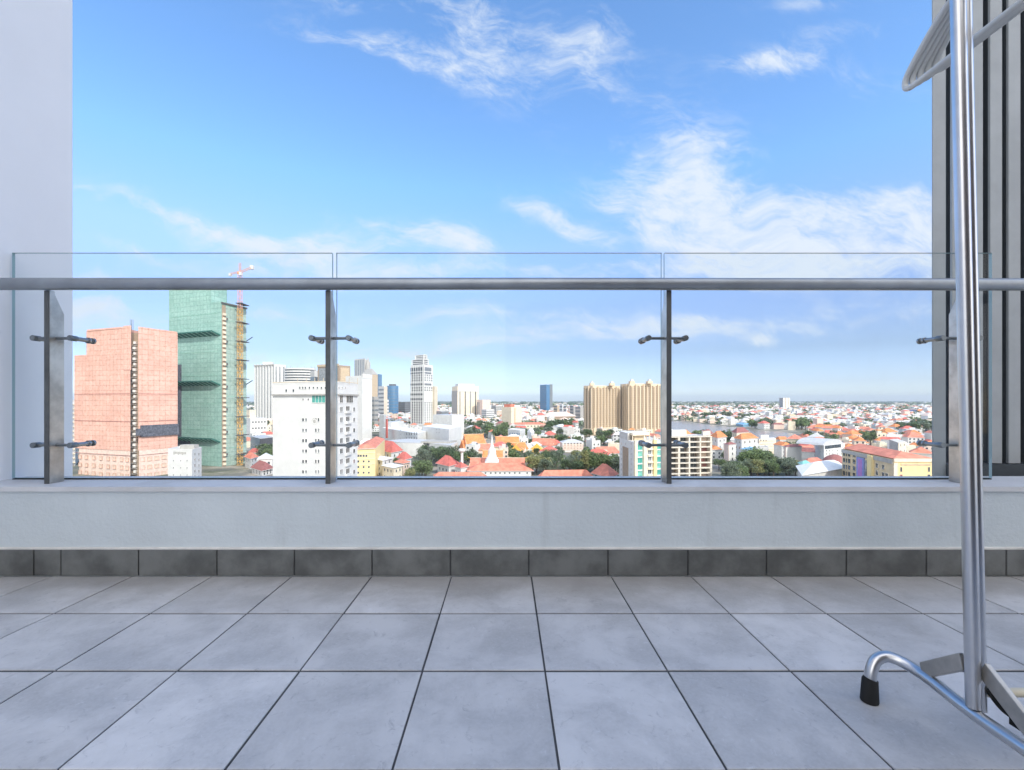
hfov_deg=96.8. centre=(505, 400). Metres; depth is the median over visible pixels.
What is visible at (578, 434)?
house
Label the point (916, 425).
tree
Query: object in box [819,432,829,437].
tree
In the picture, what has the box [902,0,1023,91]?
clothes hanger
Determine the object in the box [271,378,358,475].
apartment block
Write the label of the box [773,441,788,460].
house
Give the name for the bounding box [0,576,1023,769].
floor
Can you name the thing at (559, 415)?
convention hall
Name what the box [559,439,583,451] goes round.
apartment block
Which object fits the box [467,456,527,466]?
temple hall
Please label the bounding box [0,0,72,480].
side wall
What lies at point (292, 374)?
residential tower
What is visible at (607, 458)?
tree
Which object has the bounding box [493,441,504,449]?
house
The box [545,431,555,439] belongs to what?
house
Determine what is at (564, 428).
house
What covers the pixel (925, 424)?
tree
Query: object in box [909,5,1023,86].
clothes hanger
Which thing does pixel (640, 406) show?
apartment slab
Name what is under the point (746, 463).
tree
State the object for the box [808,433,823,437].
house
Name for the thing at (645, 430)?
house
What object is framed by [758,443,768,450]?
house
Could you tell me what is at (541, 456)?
tree
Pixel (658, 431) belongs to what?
house
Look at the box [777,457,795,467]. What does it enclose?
tree
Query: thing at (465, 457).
tree
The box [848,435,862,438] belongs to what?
house
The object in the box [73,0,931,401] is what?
sky
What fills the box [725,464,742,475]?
tree
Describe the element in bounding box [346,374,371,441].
residential tower
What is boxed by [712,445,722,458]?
house
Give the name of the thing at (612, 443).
house
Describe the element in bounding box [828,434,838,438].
tree
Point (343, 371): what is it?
office tower
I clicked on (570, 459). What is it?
tree
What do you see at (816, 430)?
house
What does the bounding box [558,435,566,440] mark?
tree
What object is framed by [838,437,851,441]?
house
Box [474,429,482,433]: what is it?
tree
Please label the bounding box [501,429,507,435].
tree
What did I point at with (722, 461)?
tree
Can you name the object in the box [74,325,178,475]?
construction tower
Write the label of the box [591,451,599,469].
tree
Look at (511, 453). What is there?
tree
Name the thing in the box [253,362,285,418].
residential tower
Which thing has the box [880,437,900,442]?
house
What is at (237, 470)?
ground
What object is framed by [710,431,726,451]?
house
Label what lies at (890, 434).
house
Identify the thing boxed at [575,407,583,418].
building
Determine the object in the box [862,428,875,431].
house
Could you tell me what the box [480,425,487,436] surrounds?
tree
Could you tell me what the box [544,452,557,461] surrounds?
tree
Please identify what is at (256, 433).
house
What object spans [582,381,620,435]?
apartment slab
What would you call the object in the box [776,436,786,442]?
house
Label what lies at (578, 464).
tree
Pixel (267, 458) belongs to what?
house
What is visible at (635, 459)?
apartment block
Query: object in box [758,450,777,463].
tree
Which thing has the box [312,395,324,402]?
window
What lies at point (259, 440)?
roof top block
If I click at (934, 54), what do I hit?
clothes hanger
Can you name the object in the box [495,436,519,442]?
temple hall
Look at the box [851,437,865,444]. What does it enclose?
house
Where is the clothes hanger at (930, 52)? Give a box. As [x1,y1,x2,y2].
[917,6,1023,80]
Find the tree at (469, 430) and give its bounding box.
[464,427,474,433]
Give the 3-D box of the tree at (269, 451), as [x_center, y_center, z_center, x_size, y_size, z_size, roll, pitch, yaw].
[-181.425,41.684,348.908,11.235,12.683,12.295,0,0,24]
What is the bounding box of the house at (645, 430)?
[636,428,650,432]
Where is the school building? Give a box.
[841,443,931,475]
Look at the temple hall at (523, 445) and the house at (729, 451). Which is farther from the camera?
the temple hall at (523, 445)
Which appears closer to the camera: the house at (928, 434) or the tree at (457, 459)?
the tree at (457, 459)
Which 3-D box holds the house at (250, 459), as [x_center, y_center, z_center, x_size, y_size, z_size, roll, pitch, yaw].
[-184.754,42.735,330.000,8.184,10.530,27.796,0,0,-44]
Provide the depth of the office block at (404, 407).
1540.64 m
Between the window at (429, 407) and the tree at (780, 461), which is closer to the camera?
the tree at (780, 461)
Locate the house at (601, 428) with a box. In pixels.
[596,427,606,437]
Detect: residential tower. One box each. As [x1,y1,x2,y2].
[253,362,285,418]
[284,366,315,381]
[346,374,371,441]
[779,398,789,407]
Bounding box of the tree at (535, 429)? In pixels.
[533,427,540,432]
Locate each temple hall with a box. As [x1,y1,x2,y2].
[459,434,486,448]
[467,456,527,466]
[482,450,502,456]
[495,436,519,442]
[509,440,528,450]
[532,438,557,447]
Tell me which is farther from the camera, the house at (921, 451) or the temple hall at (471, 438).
the temple hall at (471, 438)
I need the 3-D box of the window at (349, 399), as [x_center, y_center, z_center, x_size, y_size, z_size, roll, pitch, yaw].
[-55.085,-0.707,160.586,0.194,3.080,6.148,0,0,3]
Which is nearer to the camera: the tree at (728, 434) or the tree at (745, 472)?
the tree at (745, 472)
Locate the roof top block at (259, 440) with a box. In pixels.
[250,435,272,449]
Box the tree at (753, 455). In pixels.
[738,451,760,474]
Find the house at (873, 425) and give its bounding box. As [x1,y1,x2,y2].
[871,423,884,428]
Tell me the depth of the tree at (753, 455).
291.07 m
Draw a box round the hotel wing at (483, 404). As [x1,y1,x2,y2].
[477,400,489,415]
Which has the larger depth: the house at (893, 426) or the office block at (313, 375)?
the office block at (313, 375)
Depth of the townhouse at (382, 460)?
282.61 m
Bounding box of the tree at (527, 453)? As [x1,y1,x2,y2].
[519,450,534,463]
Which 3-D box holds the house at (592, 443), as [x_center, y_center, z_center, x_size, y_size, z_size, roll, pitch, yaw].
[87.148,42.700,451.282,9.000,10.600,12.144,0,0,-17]
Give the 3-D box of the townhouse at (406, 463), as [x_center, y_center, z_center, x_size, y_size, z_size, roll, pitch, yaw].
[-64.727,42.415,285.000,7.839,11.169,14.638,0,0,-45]
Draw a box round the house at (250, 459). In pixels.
[244,452,258,468]
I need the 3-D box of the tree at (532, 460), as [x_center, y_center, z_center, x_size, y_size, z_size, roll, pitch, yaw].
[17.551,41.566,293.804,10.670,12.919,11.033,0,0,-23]
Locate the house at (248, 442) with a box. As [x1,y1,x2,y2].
[247,437,249,447]
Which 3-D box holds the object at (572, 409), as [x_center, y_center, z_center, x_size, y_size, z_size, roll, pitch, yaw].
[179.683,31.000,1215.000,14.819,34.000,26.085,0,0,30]
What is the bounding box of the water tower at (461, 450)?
[459,448,464,462]
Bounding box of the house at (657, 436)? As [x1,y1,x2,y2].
[650,433,660,439]
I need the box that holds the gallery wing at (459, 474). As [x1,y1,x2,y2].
[433,472,486,475]
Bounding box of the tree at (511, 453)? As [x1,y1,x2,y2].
[507,450,519,456]
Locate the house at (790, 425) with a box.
[787,420,794,429]
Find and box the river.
[672,420,799,437]
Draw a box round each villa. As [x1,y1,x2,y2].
[385,440,403,462]
[396,451,412,467]
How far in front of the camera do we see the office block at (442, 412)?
628.04 m
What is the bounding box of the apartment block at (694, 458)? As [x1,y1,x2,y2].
[672,429,711,475]
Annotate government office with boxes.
[509,422,544,427]
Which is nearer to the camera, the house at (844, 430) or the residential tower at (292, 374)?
the house at (844, 430)
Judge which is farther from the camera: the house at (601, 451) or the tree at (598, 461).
the house at (601, 451)
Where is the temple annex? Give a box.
[478,443,493,453]
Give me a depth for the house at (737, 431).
449.51 m
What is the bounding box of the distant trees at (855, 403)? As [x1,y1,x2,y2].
[247,401,931,425]
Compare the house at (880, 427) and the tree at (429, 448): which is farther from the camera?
the house at (880, 427)
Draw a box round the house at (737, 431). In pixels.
[732,427,748,436]
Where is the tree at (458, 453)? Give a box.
[454,451,464,458]
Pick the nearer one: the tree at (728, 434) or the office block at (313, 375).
the tree at (728, 434)
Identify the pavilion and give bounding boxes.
[435,455,458,471]
[454,462,468,471]
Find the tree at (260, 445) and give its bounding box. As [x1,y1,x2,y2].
[255,443,269,449]
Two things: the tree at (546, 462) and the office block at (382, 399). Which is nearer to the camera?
the tree at (546, 462)
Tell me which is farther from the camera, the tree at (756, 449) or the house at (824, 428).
the house at (824, 428)
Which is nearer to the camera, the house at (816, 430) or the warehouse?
the warehouse
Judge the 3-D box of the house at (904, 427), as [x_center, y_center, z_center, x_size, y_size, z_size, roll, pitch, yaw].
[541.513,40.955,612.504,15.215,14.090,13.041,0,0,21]
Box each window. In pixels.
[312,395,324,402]
[346,396,352,402]
[425,407,431,422]
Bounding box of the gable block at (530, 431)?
[527,428,533,437]
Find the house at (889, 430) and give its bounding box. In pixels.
[880,428,897,433]
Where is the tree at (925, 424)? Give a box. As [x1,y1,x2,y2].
[917,420,931,431]
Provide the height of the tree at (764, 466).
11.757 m
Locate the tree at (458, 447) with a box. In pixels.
[451,445,459,451]
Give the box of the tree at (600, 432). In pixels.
[594,430,603,436]
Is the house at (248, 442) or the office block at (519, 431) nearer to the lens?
the house at (248, 442)
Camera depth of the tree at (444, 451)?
326.83 m
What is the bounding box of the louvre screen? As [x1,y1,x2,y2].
[932,0,1023,475]
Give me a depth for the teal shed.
258.96 m
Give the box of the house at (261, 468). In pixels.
[250,460,272,475]
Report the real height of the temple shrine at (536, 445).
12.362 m
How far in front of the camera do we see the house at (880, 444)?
389.32 m
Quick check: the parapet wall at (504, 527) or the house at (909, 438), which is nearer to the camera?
the parapet wall at (504, 527)
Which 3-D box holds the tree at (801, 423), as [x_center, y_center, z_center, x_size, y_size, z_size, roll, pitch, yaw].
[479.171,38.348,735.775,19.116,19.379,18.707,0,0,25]
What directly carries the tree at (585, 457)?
on the ground
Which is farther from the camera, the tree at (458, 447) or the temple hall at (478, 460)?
the tree at (458, 447)
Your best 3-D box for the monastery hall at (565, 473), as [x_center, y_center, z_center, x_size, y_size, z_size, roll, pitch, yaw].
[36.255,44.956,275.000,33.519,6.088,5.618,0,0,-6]
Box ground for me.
[73,404,925,475]
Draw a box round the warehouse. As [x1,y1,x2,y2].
[783,444,801,461]
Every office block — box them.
[310,370,317,380]
[372,397,377,424]
[378,386,386,415]
[387,400,388,414]
[398,402,409,412]
[436,411,448,413]
[482,409,493,417]
[491,405,501,414]
[508,428,524,436]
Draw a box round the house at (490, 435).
[488,429,498,437]
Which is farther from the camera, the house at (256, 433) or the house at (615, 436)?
the house at (256, 433)
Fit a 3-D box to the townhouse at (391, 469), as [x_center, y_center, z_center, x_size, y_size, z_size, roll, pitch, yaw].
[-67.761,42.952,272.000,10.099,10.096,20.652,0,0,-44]
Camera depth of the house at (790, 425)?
739.89 m
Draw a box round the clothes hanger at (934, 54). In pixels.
[924,23,949,72]
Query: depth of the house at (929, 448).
378.25 m
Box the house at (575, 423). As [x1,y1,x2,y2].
[572,421,578,426]
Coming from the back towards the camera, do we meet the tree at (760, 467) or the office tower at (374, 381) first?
the office tower at (374, 381)
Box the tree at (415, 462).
[412,459,422,475]
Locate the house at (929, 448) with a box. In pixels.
[918,446,931,451]
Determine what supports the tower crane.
on the ground
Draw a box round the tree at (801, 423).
[795,418,807,429]
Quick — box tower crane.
[229,263,253,464]
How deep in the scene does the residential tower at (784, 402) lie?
2405.14 m
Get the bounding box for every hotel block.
[452,384,478,416]
[502,404,521,424]
[796,437,844,459]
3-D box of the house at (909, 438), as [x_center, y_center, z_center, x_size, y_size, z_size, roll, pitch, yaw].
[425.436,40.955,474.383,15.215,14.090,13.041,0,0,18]
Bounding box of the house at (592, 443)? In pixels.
[586,438,599,449]
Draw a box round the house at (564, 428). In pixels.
[563,425,574,433]
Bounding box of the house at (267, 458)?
[257,453,272,465]
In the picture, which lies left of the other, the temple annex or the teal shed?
the temple annex
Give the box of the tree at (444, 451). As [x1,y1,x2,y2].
[437,448,453,460]
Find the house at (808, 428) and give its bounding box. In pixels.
[806,425,815,431]
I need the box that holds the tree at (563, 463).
[560,459,572,469]
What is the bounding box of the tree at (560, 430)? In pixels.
[556,428,563,432]
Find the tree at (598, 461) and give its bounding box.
[590,456,604,467]
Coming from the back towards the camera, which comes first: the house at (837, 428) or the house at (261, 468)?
the house at (837, 428)
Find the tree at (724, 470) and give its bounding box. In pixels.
[719,462,735,475]
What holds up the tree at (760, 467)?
on the ground
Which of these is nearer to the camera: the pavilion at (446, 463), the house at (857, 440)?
the pavilion at (446, 463)
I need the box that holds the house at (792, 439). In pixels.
[786,434,801,443]
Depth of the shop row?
271.85 m
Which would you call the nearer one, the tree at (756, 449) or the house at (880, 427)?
the tree at (756, 449)
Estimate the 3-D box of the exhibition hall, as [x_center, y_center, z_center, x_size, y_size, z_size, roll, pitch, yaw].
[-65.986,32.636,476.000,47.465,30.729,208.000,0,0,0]
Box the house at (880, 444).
[872,441,886,447]
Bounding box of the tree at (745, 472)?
[739,467,749,475]
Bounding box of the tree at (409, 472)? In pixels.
[404,468,415,475]
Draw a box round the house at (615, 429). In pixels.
[608,427,621,436]
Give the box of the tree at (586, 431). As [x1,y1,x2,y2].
[582,429,589,437]
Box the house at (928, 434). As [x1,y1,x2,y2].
[924,430,931,439]
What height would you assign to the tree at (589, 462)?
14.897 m
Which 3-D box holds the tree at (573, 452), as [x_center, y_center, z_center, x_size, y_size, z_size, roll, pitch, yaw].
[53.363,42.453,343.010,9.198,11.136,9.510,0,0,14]
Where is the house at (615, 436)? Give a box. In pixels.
[612,431,618,442]
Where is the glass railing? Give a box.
[0,253,1023,483]
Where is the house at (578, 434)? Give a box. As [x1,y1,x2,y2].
[570,433,583,445]
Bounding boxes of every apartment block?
[168,444,201,475]
[247,410,266,436]
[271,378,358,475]
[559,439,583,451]
[619,430,660,475]
[672,429,711,475]
[758,435,775,453]
[889,439,905,451]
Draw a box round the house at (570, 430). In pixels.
[566,426,575,436]
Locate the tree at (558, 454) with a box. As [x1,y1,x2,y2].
[549,450,562,465]
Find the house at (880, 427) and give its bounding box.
[875,425,885,429]
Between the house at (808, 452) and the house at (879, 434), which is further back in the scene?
the house at (879, 434)
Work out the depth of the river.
781.71 m
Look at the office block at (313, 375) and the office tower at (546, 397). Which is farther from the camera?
the office tower at (546, 397)
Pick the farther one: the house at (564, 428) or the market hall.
the house at (564, 428)
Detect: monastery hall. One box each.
[466,463,533,475]
[538,470,592,475]
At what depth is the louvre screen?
2.10 m
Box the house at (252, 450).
[249,448,259,455]
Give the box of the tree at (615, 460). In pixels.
[610,456,618,472]
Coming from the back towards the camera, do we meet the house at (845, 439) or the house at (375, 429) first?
the house at (375, 429)
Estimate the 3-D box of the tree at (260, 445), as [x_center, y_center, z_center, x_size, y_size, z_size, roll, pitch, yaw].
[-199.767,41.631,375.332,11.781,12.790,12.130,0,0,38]
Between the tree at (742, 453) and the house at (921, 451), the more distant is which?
the house at (921, 451)
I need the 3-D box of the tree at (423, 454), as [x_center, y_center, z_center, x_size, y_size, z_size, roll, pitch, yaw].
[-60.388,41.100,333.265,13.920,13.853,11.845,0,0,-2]
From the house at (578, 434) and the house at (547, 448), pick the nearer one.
the house at (547, 448)
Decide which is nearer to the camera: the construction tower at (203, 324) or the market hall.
the market hall
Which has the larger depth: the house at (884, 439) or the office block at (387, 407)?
the office block at (387, 407)
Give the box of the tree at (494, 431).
[490,428,500,435]
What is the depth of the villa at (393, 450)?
332.13 m
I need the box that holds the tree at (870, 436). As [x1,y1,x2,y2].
[860,431,877,444]
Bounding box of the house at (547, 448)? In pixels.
[539,446,557,453]
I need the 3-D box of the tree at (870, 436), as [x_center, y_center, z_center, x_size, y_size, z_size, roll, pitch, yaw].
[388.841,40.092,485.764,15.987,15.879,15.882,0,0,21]
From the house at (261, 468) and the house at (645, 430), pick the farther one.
the house at (645, 430)
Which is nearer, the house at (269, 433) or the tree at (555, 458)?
the tree at (555, 458)
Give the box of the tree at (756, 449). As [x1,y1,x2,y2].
[747,446,763,453]
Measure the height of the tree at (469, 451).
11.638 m
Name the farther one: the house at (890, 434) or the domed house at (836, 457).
the house at (890, 434)
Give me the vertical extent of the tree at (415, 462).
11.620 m
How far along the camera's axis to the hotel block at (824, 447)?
311.42 m
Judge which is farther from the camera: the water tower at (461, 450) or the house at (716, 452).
the house at (716, 452)
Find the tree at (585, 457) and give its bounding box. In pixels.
[579,450,589,469]
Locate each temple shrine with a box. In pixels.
[511,444,523,455]
[529,442,542,455]
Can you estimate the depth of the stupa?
290.76 m
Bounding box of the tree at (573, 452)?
[571,450,581,458]
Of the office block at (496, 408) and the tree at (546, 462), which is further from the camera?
the office block at (496, 408)
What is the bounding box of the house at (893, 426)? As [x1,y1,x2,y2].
[887,424,899,429]
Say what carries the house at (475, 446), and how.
on the ground
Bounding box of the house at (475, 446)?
[465,442,479,462]
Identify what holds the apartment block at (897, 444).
on the ground
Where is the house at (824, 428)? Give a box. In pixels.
[822,426,831,430]
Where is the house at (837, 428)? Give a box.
[832,426,841,430]
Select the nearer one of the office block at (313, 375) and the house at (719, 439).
the house at (719, 439)
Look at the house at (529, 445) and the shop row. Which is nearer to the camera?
the shop row
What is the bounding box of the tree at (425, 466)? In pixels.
[417,460,432,475]
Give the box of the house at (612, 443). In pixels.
[608,441,618,449]
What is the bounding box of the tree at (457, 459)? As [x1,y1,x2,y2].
[450,449,459,461]
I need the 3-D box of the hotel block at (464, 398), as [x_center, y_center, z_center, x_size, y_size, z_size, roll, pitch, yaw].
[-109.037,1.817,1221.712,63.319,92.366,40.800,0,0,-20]
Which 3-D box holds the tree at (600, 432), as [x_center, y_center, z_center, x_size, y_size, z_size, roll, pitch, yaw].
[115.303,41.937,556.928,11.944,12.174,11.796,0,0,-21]
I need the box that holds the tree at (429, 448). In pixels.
[426,446,434,460]
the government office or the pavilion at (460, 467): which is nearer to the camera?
the pavilion at (460, 467)
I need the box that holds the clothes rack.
[860,0,1023,756]
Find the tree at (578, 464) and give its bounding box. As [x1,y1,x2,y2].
[571,461,584,469]
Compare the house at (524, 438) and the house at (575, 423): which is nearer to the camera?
the house at (524, 438)
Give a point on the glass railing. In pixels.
(53, 339)
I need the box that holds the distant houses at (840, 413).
[247,402,931,428]
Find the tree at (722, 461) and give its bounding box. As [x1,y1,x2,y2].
[719,459,727,465]
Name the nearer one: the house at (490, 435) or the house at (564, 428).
the house at (490, 435)
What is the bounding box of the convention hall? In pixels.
[544,412,574,419]
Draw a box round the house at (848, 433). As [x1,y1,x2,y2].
[842,431,862,437]
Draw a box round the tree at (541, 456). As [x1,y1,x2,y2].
[529,454,545,472]
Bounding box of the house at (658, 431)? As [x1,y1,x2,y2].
[654,429,660,435]
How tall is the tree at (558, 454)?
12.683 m
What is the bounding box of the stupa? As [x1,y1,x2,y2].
[485,437,498,462]
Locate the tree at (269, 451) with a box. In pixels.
[260,447,272,455]
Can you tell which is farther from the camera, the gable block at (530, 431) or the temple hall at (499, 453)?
the gable block at (530, 431)
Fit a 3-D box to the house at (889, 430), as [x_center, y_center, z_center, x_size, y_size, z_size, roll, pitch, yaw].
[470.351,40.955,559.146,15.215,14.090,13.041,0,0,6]
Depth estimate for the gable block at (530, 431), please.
499.44 m
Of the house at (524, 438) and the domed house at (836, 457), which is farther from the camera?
the house at (524, 438)
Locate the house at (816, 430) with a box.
[811,428,823,433]
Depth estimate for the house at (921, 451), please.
329.70 m
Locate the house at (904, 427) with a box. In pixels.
[898,426,910,432]
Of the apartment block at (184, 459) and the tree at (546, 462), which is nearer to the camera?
the apartment block at (184, 459)
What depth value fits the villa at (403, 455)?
296.89 m
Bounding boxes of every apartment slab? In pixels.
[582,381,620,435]
[620,379,660,433]
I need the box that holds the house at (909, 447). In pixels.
[906,445,917,452]
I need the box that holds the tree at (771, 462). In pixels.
[762,458,776,475]
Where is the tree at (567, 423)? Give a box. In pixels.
[563,420,571,424]
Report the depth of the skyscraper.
1515.39 m
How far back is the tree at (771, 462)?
286.68 m
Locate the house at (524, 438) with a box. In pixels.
[521,435,527,442]
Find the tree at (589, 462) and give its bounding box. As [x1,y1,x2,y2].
[587,451,592,470]
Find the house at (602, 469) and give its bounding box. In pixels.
[591,463,618,475]
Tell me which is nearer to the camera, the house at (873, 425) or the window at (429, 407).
the house at (873, 425)
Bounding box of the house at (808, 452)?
[802,447,814,459]
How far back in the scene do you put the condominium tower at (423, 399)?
803.54 m
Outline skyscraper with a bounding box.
[354,358,369,375]
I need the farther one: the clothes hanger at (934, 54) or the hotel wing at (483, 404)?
the hotel wing at (483, 404)
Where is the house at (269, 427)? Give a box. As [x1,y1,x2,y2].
[267,425,272,431]
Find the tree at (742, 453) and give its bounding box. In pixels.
[736,449,753,473]
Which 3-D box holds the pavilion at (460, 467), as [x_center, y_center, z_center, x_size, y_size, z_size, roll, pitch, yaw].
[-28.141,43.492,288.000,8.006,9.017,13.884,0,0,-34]
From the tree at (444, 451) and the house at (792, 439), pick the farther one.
the house at (792, 439)
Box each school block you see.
[358,436,384,475]
[594,446,618,455]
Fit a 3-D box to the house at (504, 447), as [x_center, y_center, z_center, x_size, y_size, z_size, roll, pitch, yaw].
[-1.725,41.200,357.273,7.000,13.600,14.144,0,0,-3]
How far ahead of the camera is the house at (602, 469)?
276.91 m
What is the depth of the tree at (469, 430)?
559.54 m
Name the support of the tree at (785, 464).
on the ground
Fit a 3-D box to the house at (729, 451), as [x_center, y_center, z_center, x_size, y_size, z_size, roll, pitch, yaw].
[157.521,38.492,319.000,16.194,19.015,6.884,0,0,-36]
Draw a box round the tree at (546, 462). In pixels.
[537,459,551,470]
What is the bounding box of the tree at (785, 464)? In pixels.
[779,460,797,475]
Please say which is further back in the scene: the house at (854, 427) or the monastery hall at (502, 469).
the house at (854, 427)
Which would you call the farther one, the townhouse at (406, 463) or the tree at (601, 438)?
the tree at (601, 438)
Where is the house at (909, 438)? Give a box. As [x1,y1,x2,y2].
[901,433,924,443]
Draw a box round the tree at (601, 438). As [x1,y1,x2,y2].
[597,435,604,445]
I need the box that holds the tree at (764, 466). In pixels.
[762,459,772,475]
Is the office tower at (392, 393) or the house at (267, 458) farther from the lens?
the office tower at (392, 393)
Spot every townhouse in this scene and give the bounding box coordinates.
[378,456,391,475]
[381,463,403,475]
[395,459,409,475]
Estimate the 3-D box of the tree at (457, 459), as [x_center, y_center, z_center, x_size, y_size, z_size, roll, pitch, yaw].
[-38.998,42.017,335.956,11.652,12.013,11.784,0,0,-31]
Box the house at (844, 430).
[840,429,854,432]
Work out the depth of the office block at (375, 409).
904.25 m
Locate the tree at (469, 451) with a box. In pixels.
[465,449,477,459]
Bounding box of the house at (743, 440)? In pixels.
[734,433,757,459]
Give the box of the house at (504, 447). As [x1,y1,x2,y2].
[499,444,507,456]
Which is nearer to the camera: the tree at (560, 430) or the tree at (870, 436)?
the tree at (870, 436)
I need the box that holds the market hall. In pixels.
[796,460,841,475]
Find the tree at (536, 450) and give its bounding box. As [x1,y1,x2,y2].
[533,448,539,455]
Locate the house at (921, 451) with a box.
[909,447,931,457]
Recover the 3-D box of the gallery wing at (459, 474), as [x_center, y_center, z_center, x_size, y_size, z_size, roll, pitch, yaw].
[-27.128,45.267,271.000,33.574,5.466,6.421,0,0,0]
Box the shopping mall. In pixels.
[379,414,426,455]
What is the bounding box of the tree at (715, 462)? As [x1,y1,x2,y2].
[712,458,721,469]
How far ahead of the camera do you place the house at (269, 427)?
606.12 m
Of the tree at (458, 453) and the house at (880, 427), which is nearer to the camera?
the tree at (458, 453)
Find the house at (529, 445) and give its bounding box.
[526,443,533,450]
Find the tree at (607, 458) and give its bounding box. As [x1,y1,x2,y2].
[603,452,616,466]
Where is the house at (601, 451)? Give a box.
[591,449,610,455]
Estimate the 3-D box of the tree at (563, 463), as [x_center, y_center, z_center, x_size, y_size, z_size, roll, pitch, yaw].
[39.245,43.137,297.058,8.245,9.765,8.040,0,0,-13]
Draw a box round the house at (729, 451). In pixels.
[724,442,735,462]
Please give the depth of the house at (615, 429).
592.16 m
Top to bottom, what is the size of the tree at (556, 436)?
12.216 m
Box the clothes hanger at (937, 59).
[932,0,1023,72]
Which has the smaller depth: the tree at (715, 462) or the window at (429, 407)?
the tree at (715, 462)
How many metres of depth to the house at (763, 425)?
759.93 m
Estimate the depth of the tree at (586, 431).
588.27 m
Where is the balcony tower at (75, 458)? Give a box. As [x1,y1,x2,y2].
[73,400,77,465]
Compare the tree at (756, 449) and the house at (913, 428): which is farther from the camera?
the house at (913, 428)
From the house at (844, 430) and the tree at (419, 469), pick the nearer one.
the tree at (419, 469)
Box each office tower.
[317,364,349,381]
[361,369,377,396]
[378,374,381,385]
[387,384,398,413]
[540,384,552,410]
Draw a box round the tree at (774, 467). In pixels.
[767,463,782,475]
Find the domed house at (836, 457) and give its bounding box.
[822,454,841,463]
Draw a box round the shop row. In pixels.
[802,457,821,462]
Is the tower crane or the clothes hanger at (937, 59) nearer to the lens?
the clothes hanger at (937, 59)
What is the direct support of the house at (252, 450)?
on the ground
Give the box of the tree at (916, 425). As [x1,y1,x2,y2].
[901,422,922,428]
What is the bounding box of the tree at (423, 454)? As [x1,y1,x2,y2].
[414,448,432,460]
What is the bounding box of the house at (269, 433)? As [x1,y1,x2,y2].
[263,431,272,436]
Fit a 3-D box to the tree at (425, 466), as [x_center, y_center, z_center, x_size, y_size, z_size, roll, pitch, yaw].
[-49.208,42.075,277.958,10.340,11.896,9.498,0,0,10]
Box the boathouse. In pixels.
[736,422,747,426]
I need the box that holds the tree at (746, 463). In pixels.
[742,458,758,475]
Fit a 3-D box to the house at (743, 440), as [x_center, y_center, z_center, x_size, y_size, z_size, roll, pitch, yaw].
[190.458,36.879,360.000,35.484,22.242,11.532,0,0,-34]
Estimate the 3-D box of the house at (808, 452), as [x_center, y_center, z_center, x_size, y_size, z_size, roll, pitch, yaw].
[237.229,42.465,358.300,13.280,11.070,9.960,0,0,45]
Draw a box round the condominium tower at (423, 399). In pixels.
[407,354,437,427]
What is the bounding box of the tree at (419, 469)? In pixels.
[415,462,428,475]
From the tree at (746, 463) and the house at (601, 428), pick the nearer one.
the tree at (746, 463)
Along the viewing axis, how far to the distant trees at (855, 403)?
3096.01 m
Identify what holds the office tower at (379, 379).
on the ground
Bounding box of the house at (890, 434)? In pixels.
[886,432,902,439]
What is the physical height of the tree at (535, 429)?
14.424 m
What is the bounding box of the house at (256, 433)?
[249,431,265,436]
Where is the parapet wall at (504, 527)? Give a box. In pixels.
[0,476,1023,576]
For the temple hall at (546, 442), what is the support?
on the ground
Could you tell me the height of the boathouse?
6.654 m
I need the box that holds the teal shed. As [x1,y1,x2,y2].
[797,460,809,464]
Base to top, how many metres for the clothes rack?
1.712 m
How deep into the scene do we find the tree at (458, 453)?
337.94 m
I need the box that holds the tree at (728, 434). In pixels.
[721,430,731,440]
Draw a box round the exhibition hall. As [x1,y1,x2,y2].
[421,414,463,450]
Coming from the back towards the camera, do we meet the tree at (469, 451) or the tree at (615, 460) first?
the tree at (469, 451)
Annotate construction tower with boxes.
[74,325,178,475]
[169,290,252,466]
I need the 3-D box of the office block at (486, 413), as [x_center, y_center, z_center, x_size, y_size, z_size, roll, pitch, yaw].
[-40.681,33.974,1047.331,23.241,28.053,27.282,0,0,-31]
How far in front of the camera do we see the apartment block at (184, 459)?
248.42 m
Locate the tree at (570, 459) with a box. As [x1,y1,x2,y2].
[564,457,574,469]
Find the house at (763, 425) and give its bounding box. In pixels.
[758,421,769,428]
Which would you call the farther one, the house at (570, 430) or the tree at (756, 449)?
the house at (570, 430)
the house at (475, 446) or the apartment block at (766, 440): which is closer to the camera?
the house at (475, 446)
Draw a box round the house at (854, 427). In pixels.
[848,425,859,429]
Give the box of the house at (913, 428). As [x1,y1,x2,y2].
[903,427,920,432]
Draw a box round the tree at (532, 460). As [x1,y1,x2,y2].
[525,455,540,474]
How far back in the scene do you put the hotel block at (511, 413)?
850.08 m
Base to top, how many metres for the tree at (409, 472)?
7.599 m
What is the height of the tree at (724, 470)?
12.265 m
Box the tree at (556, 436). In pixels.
[554,434,562,439]
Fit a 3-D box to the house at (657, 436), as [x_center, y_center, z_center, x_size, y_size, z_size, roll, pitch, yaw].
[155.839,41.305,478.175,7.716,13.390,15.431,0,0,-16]
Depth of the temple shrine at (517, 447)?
380.95 m
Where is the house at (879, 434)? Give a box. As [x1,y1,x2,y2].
[872,431,885,442]
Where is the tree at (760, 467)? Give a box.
[748,459,764,475]
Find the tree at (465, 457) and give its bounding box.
[459,452,467,462]
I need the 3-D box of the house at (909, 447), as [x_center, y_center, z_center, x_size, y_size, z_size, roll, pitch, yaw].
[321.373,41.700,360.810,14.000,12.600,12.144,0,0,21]
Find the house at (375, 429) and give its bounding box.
[372,425,378,431]
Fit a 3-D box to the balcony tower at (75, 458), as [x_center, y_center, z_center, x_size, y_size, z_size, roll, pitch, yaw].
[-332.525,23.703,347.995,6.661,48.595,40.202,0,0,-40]

